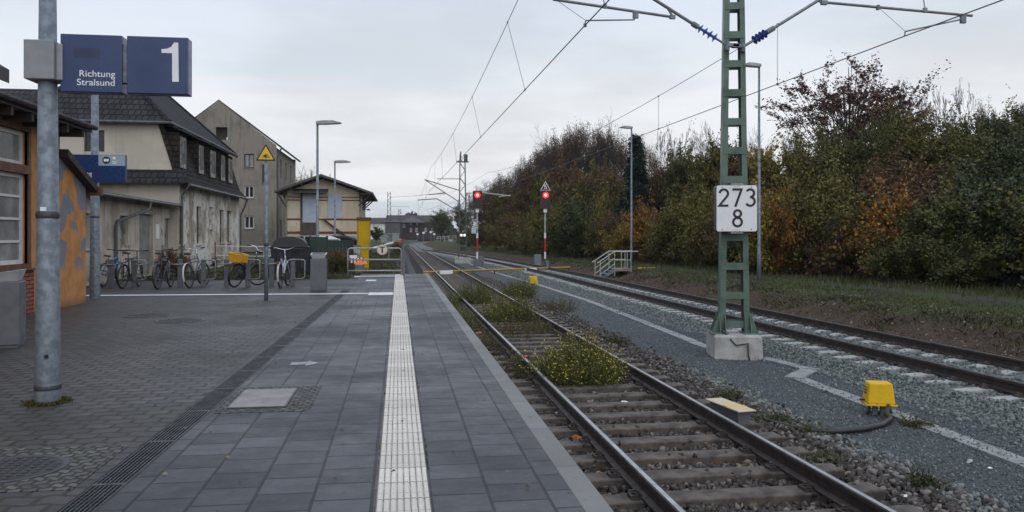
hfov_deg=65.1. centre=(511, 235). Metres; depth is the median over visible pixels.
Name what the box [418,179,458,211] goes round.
cantilever
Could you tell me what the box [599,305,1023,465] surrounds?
gravel
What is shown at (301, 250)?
waste container
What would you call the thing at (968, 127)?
tree
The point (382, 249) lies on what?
round sign
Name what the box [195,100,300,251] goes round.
gabled house
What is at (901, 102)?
tree
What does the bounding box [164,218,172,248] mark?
window
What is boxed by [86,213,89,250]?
window
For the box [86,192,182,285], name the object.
annex
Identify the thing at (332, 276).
grass
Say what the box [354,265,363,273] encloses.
concrete block
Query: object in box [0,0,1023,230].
sky
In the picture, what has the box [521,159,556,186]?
tree
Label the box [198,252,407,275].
grass
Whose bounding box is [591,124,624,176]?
tree
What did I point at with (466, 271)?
cable bridge
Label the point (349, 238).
parked car
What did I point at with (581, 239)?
shrub
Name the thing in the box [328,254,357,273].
shrub
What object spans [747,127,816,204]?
tree
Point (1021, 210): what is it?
shrub
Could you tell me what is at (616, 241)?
shrub
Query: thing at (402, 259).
barrier gate
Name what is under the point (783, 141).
tree
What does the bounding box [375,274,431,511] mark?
tactile strip
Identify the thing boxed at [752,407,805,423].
grass tuft
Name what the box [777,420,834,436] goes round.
grass tuft
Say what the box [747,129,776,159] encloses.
tree
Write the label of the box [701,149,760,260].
shrub
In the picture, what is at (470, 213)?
tree
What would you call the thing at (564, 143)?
tree
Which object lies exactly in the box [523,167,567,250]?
tree
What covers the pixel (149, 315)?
manhole cover
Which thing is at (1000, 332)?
grass
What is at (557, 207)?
shrub
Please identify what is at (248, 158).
window
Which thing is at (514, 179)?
tree
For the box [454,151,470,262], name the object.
lattice mast
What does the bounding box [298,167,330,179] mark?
tree
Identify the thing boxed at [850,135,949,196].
tree
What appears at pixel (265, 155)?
warning sign
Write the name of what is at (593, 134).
tree
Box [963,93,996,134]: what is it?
tree
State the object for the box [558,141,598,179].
tree
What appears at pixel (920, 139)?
tree
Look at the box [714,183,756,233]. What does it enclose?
kilometre board
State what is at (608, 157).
tree
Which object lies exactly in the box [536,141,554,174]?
tree
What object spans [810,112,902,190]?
tree
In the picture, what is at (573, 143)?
tree
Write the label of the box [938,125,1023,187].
tree
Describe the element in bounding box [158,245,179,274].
shrub
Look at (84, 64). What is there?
platform sign
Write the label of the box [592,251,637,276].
metal steps
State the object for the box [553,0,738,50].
cantilever
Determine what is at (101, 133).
window
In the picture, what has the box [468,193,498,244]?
tree
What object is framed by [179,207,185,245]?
window
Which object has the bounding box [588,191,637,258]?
shrub
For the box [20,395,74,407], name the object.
grass
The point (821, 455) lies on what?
grass tuft
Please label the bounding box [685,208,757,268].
shrub
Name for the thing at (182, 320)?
manhole cover
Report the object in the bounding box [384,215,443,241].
building
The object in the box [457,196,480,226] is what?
tree
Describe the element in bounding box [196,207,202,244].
window
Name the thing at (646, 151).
tree
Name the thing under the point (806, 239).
shrub
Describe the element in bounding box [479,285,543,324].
flowering weed
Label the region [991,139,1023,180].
tree
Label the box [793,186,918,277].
shrub
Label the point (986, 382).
railway track
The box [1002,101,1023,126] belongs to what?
tree
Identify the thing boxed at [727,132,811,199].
tree
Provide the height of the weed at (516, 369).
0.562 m
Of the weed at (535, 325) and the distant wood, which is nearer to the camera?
the weed at (535, 325)
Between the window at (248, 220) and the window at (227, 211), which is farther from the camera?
the window at (248, 220)
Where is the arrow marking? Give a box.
[290,361,317,365]
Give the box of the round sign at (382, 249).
[377,244,387,254]
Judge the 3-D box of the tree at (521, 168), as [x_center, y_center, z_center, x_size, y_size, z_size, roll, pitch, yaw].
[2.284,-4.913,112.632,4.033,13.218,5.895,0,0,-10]
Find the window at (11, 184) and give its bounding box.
[0,171,22,264]
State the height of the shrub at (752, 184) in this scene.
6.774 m
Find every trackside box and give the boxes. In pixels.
[529,276,538,286]
[859,380,897,414]
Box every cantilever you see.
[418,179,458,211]
[465,180,510,201]
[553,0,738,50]
[731,0,972,51]
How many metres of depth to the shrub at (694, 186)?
51.55 m
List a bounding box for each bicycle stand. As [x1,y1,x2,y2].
[100,259,145,287]
[134,259,169,286]
[168,259,215,286]
[215,259,259,286]
[260,259,304,286]
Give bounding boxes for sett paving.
[0,385,321,492]
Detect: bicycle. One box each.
[100,249,125,286]
[117,249,148,288]
[152,249,178,289]
[182,247,209,287]
[228,244,268,287]
[273,247,294,287]
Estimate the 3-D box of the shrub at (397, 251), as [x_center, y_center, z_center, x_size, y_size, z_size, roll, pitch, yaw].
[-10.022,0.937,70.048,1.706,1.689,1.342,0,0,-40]
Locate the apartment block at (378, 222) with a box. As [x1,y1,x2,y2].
[371,218,385,238]
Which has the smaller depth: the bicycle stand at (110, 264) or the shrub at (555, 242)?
the bicycle stand at (110, 264)
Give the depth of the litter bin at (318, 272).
20.90 m
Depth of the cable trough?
11.71 m
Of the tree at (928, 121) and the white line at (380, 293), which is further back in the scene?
the tree at (928, 121)
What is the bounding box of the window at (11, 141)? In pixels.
[0,126,22,164]
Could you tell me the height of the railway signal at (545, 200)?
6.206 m
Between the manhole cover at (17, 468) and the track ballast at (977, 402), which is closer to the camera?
the manhole cover at (17, 468)
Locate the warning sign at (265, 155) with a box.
[256,145,274,300]
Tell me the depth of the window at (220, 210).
40.32 m
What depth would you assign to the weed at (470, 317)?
19.30 m
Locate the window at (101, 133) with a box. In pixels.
[85,130,103,151]
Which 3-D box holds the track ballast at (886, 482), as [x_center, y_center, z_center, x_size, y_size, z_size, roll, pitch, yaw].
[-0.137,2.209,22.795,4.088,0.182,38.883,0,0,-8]
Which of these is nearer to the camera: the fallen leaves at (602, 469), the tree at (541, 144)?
the fallen leaves at (602, 469)
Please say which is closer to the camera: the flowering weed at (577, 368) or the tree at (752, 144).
the flowering weed at (577, 368)
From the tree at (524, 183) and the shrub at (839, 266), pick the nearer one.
the shrub at (839, 266)
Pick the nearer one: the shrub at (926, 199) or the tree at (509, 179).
the shrub at (926, 199)
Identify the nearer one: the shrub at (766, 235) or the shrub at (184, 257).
the shrub at (184, 257)
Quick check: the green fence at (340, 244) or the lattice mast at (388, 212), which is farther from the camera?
the lattice mast at (388, 212)
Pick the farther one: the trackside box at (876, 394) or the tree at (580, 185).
the tree at (580, 185)
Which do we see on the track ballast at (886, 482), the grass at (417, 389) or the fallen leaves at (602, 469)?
the fallen leaves at (602, 469)
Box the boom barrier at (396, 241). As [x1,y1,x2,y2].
[372,239,403,260]
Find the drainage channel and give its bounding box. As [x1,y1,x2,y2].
[56,290,349,511]
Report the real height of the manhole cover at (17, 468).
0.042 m
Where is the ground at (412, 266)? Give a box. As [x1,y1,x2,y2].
[139,239,1023,511]
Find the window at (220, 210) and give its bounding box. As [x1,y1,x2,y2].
[220,210,225,243]
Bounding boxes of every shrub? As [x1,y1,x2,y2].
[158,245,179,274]
[171,252,194,275]
[209,253,223,266]
[328,246,346,271]
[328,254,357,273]
[343,247,360,268]
[390,241,406,254]
[451,218,481,246]
[467,215,493,248]
[481,216,510,250]
[485,204,527,251]
[498,199,556,253]
[518,203,561,254]
[528,197,594,256]
[532,185,573,251]
[546,194,598,257]
[554,179,601,220]
[565,216,609,256]
[575,192,623,258]
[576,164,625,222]
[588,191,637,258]
[594,213,638,260]
[615,188,660,261]
[627,194,705,263]
[630,201,663,259]
[650,187,713,264]
[657,167,713,261]
[669,189,718,267]
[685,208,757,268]
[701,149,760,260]
[702,230,763,272]
[726,175,815,273]
[735,152,773,205]
[748,191,843,273]
[757,178,828,274]
[761,174,887,274]
[763,158,841,208]
[786,132,878,266]
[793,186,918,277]
[797,219,819,267]
[797,229,859,276]
[823,162,935,277]
[823,215,847,274]
[840,143,925,217]
[847,179,1023,285]
[853,223,935,282]
[858,170,964,246]
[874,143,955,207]
[878,181,998,281]
[906,226,1015,287]
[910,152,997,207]
[925,156,1023,285]
[942,150,1023,209]
[982,177,1023,276]
[998,194,1023,285]
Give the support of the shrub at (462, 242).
on the ground at (412, 266)
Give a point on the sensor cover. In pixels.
(740, 414)
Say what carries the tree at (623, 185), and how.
on the ground at (412, 266)
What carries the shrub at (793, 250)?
on the ground at (412, 266)
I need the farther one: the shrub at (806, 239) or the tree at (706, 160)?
the tree at (706, 160)
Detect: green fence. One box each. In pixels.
[309,236,327,275]
[328,239,353,267]
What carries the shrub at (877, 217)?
on the ground at (412, 266)
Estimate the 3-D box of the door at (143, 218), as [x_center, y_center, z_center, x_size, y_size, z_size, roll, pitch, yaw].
[-13.335,0.335,28.906,0.065,2.230,1.581,0,0,-8]
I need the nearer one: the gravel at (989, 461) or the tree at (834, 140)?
the gravel at (989, 461)
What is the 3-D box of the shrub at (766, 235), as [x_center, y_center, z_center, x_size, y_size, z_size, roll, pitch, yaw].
[11.746,-0.421,36.305,4.024,4.903,4.528,0,0,5]
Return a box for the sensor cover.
[705,398,755,424]
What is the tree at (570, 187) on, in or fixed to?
on the ground at (412, 266)
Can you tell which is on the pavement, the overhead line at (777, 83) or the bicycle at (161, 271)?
the bicycle at (161, 271)
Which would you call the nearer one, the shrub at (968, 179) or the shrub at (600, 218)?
the shrub at (968, 179)
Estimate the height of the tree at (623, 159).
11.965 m
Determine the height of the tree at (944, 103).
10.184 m
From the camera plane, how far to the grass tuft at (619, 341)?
16.41 m
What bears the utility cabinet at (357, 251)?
on the ground at (412, 266)
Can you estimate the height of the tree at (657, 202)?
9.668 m
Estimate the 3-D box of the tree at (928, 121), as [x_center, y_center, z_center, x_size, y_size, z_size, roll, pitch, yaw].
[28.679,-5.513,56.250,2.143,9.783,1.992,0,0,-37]
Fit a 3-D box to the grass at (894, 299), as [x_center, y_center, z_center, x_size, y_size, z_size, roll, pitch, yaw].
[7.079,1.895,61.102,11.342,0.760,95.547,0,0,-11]
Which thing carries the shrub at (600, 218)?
on the ground at (412, 266)
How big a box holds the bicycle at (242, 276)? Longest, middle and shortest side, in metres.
1.728 x 1.180 x 0.607 m
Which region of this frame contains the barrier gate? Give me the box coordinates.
[347,247,404,276]
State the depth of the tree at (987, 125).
43.69 m
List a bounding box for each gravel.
[535,294,1023,511]
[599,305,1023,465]
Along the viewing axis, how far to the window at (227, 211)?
42.02 m
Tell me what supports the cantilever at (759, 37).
attached to the lattice mast at (743, 343)
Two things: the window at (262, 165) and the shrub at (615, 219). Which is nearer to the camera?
the shrub at (615, 219)
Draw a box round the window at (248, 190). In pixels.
[244,186,254,198]
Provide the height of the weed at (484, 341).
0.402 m
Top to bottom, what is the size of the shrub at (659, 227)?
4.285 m
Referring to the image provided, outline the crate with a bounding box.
[227,252,249,262]
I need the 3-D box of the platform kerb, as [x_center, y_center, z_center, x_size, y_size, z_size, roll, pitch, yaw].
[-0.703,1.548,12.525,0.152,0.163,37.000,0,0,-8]
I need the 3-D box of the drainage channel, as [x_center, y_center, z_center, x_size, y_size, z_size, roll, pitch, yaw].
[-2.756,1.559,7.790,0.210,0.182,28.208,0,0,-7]
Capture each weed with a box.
[440,288,462,308]
[451,269,495,304]
[455,301,490,332]
[476,328,507,357]
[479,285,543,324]
[480,316,542,341]
[496,345,548,378]
[499,272,538,297]
[513,322,635,386]
[515,312,560,333]
[539,294,579,311]
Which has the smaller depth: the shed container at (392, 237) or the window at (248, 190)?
the window at (248, 190)
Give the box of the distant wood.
[405,211,482,239]
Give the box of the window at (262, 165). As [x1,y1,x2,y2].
[261,165,263,183]
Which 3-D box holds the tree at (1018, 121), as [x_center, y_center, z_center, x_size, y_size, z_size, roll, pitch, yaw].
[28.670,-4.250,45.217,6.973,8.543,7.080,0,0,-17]
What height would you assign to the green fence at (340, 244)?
1.447 m
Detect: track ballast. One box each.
[463,277,1010,511]
[483,263,1023,444]
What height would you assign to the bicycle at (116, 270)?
1.089 m
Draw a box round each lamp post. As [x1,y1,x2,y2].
[316,120,341,252]
[334,160,349,235]
[619,126,632,263]
[746,62,761,279]
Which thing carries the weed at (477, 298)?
on the ground at (412, 266)
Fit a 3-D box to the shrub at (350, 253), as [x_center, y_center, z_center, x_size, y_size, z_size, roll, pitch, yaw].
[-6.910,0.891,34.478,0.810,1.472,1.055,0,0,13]
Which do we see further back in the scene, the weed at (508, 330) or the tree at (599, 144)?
the tree at (599, 144)
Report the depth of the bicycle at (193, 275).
22.73 m
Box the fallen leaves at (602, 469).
[517,349,771,506]
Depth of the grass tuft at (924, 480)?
7.09 m
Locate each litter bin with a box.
[0,269,25,347]
[310,253,326,291]
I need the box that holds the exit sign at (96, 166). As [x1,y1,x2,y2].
[73,95,126,298]
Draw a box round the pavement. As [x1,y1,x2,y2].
[0,279,357,511]
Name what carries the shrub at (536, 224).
on the ground at (412, 266)
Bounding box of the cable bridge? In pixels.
[422,266,570,273]
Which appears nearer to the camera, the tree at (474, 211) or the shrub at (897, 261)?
the shrub at (897, 261)
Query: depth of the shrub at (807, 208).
34.72 m
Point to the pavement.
(116, 390)
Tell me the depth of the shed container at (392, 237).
177.89 m
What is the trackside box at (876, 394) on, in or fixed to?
on the ground at (412, 266)
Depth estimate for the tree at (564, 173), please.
87.40 m
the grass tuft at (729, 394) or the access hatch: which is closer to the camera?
the access hatch
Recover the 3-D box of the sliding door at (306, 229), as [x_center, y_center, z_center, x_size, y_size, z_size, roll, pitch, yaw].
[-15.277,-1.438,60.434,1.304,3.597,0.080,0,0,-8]
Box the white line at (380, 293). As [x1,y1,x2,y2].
[86,276,392,295]
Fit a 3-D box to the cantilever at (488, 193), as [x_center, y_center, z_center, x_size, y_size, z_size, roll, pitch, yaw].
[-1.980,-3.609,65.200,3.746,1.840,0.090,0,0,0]
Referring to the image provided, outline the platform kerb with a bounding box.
[425,274,613,511]
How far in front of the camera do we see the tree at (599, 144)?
91.62 m
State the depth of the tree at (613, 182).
71.51 m
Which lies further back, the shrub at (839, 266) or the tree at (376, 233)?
the tree at (376, 233)
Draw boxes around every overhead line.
[417,0,608,217]
[430,0,1002,208]
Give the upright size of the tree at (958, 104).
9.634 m
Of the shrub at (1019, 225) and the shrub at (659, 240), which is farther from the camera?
the shrub at (659, 240)
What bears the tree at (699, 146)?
on the ground at (412, 266)
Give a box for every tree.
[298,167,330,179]
[371,226,385,242]
[423,204,452,241]
[447,200,473,237]
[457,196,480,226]
[463,194,485,227]
[468,186,485,222]
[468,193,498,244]
[480,172,510,194]
[482,175,505,205]
[483,178,498,224]
[484,183,521,247]
[489,174,513,210]
[491,174,515,203]
[500,172,537,225]
[503,164,522,194]
[508,153,539,197]
[513,148,544,176]
[513,153,531,185]
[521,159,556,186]
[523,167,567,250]
[529,150,559,184]
[530,127,572,172]
[530,133,554,177]
[533,146,584,200]
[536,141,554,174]
[543,123,585,175]
[545,120,591,183]
[545,124,590,167]
[549,162,585,214]
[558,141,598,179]
[559,119,598,167]
[566,155,615,207]
[573,113,628,176]
[577,120,628,177]
[578,138,619,179]
[578,153,626,205]
[590,126,626,179]
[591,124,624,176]
[591,132,630,176]
[595,136,623,188]
[611,141,629,189]
[619,153,659,222]
[625,134,660,183]
[638,142,677,219]
[643,139,665,212]
[646,129,670,174]
[653,118,709,208]
[667,121,689,167]
[676,129,757,195]
[679,128,736,203]
[686,121,718,165]
[697,127,756,196]
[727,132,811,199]
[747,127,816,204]
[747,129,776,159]
[754,50,950,150]
[781,128,813,168]
[783,99,856,175]
[790,126,855,191]
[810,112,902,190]
[840,79,917,194]
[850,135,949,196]
[867,77,932,134]
[867,91,944,169]
[889,109,948,185]
[913,92,974,148]
[917,87,938,134]
[924,119,999,179]
[929,142,1006,191]
[930,104,1018,172]
[931,78,964,133]
[935,94,1011,187]
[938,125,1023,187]
[942,83,975,133]
[957,109,1019,144]
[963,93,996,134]
[968,96,1021,136]
[975,84,1023,141]
[976,140,1023,195]
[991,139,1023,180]
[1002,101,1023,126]
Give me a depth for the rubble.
19.88 m
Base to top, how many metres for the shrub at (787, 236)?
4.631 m
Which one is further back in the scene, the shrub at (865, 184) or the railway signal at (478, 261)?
the railway signal at (478, 261)
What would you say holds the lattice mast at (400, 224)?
on the ground at (412, 266)
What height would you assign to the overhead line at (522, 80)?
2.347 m
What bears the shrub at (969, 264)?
on the ground at (412, 266)
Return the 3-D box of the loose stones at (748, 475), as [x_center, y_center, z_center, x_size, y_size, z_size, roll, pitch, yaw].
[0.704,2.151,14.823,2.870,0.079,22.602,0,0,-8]
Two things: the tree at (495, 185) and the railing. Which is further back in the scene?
the tree at (495, 185)
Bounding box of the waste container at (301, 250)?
[270,236,309,276]
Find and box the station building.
[0,64,102,314]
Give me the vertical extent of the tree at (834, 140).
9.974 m
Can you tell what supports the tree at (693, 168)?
on the ground at (412, 266)
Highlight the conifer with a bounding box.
[605,134,655,258]
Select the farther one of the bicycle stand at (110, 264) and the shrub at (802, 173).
the shrub at (802, 173)
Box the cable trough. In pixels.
[467,263,1023,468]
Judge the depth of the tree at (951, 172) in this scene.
36.80 m
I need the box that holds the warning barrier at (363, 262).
[349,255,366,269]
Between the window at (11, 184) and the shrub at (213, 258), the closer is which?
the window at (11, 184)
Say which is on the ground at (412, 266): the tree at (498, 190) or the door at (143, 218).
the tree at (498, 190)
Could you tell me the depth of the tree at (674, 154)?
74.46 m
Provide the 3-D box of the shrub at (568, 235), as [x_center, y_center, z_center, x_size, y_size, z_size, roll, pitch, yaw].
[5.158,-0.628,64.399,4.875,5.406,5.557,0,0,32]
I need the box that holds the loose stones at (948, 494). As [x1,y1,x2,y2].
[663,365,1021,511]
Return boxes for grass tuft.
[601,334,635,344]
[707,384,753,401]
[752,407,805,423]
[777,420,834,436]
[806,447,849,463]
[895,411,945,428]
[899,463,961,491]
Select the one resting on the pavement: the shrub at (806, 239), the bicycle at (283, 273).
the bicycle at (283, 273)
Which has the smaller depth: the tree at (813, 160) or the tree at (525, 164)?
the tree at (813, 160)
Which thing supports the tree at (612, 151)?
on the ground at (412, 266)
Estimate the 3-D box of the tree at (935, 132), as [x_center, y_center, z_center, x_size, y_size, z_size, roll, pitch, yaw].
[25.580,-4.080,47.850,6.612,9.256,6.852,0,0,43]
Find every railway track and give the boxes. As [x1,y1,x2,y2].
[407,241,924,511]
[422,249,1023,407]
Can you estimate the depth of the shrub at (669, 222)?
45.99 m
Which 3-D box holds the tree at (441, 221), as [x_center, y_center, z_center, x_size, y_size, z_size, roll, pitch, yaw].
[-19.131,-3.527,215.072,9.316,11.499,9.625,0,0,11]
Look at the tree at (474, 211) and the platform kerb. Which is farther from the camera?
the tree at (474, 211)
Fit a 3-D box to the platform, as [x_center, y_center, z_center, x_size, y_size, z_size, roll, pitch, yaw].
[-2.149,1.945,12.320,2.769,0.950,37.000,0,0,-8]
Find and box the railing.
[215,242,270,260]
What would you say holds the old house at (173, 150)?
on the ground at (412, 266)
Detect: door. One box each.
[139,214,148,275]
[300,193,315,235]
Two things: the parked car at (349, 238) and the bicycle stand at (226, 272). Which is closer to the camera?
the bicycle stand at (226, 272)
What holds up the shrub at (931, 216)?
on the ground at (412, 266)
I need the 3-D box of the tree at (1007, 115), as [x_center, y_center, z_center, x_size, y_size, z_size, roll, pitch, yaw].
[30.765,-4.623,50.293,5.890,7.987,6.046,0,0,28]
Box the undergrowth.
[456,210,1023,285]
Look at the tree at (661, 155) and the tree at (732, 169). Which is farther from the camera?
the tree at (661, 155)
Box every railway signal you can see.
[471,191,483,266]
[534,182,550,266]
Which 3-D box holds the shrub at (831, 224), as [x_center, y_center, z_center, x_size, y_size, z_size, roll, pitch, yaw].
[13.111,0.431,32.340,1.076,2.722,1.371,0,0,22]
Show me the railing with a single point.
(234, 246)
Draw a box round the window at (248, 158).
[244,154,254,168]
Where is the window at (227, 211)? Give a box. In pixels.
[227,211,232,243]
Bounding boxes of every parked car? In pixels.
[263,236,339,258]
[332,236,372,256]
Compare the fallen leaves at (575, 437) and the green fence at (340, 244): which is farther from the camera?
the green fence at (340, 244)
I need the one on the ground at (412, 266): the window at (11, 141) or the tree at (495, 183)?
the tree at (495, 183)
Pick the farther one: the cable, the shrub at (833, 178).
the shrub at (833, 178)
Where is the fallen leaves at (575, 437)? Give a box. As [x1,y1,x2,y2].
[571,435,581,438]
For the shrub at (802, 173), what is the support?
on the ground at (412, 266)
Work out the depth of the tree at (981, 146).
39.90 m
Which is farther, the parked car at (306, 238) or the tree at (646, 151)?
the tree at (646, 151)
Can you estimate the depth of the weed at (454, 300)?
24.32 m
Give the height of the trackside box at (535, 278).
0.705 m
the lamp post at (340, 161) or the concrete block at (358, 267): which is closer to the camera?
the concrete block at (358, 267)
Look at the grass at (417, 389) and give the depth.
7.67 m
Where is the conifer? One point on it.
(639, 170)
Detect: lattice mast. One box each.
[386,192,390,242]
[398,209,401,239]
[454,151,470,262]
[466,192,470,247]
[706,0,762,360]
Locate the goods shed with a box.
[274,174,377,236]
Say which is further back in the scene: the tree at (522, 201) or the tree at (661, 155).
the tree at (522, 201)
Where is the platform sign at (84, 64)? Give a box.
[24,0,191,404]
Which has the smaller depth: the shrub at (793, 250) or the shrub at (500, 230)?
the shrub at (793, 250)
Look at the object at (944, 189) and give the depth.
33.94 m
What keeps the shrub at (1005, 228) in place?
on the ground at (412, 266)
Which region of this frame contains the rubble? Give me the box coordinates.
[588,266,1023,357]
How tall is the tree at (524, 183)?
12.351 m
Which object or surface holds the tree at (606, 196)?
on the ground at (412, 266)
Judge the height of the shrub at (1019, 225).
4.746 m
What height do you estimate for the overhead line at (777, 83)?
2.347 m
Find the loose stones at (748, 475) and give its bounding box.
[451,302,912,511]
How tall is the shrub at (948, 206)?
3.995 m
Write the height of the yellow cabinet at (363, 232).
2.315 m
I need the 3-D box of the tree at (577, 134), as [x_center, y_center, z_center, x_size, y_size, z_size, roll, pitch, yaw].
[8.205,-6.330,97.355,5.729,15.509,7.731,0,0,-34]
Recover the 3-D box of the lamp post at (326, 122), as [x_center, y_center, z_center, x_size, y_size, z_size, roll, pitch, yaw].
[-7.313,-1.383,31.960,1.027,6.407,0.260,0,0,-8]
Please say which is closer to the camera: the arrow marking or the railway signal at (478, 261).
the arrow marking
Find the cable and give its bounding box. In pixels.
[751,404,893,433]
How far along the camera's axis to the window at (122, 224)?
26.82 m
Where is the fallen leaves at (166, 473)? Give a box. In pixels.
[10,279,530,511]
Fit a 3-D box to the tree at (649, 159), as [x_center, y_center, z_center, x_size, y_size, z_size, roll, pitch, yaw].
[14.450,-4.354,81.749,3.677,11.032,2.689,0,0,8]
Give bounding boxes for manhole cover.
[0,455,68,482]
[122,313,172,317]
[155,318,204,322]
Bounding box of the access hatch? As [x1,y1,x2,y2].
[226,388,297,408]
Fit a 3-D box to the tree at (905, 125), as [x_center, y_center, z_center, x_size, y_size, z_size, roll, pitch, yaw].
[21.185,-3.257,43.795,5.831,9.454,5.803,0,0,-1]
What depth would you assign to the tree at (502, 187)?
122.59 m
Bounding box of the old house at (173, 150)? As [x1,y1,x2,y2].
[0,86,247,271]
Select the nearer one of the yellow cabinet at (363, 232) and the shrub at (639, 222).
the yellow cabinet at (363, 232)
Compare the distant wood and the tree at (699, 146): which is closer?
the tree at (699, 146)
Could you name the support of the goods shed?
on the ground at (412, 266)
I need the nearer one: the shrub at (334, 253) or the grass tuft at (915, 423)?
the grass tuft at (915, 423)
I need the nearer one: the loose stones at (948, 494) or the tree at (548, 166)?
the loose stones at (948, 494)
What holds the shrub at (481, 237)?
on the ground at (412, 266)
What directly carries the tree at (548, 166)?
on the ground at (412, 266)
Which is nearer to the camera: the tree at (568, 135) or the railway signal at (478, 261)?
the railway signal at (478, 261)
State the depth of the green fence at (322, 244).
29.77 m
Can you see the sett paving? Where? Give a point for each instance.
(87, 461)
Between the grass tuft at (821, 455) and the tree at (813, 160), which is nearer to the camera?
the grass tuft at (821, 455)
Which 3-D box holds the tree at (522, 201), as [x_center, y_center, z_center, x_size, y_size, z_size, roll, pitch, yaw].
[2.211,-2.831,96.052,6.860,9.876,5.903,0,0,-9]
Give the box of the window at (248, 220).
[244,216,253,228]
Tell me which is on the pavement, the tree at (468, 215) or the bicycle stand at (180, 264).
the bicycle stand at (180, 264)
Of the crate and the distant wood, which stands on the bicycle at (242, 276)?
the crate
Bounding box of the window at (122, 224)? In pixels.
[120,216,130,249]
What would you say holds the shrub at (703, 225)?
on the ground at (412, 266)
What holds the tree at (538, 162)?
on the ground at (412, 266)
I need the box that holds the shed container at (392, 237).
[381,233,398,242]
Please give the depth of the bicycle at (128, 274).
22.43 m
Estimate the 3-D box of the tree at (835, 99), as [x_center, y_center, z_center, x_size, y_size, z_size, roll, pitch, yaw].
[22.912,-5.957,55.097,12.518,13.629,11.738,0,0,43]
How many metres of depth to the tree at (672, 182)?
59.42 m
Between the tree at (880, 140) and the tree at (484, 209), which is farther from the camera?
the tree at (484, 209)
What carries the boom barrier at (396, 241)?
on the ground at (412, 266)
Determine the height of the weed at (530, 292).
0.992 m
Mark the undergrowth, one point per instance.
(992, 283)
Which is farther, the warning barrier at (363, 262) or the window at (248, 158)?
the window at (248, 158)
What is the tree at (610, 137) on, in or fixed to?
on the ground at (412, 266)
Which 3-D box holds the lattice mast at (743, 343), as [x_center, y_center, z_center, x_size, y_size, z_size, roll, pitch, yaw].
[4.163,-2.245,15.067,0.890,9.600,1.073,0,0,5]
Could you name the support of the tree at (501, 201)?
on the ground at (412, 266)
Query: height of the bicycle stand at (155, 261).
0.850 m
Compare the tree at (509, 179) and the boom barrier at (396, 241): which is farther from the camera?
the tree at (509, 179)
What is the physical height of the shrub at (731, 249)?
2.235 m
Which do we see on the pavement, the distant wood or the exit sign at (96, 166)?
the exit sign at (96, 166)
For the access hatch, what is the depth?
7.16 m
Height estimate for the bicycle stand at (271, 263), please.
0.850 m
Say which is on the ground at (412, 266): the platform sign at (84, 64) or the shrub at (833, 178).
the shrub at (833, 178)
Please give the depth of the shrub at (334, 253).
33.36 m
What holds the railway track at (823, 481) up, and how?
on the track ballast at (886, 482)
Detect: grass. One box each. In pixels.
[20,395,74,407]
[119,272,350,280]
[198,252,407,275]
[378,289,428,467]
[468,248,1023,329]
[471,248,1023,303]
[532,258,1023,353]
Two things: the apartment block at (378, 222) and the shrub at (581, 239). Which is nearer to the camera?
the shrub at (581, 239)
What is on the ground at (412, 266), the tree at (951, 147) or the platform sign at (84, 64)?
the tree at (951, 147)
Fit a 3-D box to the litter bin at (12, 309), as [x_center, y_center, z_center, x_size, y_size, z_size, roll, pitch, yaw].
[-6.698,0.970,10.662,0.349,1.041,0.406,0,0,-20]
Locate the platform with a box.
[96,274,584,511]
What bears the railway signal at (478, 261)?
on the ground at (412, 266)
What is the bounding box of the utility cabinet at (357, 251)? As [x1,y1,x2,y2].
[353,245,360,264]
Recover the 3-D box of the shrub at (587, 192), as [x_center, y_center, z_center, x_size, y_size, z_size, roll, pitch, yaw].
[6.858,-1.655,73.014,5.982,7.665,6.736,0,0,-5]
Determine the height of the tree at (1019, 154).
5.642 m
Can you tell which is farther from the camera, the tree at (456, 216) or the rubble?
the tree at (456, 216)
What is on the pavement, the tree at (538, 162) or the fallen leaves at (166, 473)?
the fallen leaves at (166, 473)
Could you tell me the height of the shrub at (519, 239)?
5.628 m
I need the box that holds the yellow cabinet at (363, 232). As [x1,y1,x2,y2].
[356,217,370,269]
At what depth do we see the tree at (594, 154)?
89.77 m
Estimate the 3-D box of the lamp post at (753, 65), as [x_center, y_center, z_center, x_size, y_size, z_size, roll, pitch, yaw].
[9.699,-2.443,32.492,0.828,9.105,0.260,0,0,-8]
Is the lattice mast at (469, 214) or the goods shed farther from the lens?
the lattice mast at (469, 214)
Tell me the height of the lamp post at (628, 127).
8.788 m
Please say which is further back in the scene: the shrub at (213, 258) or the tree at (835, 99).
the tree at (835, 99)

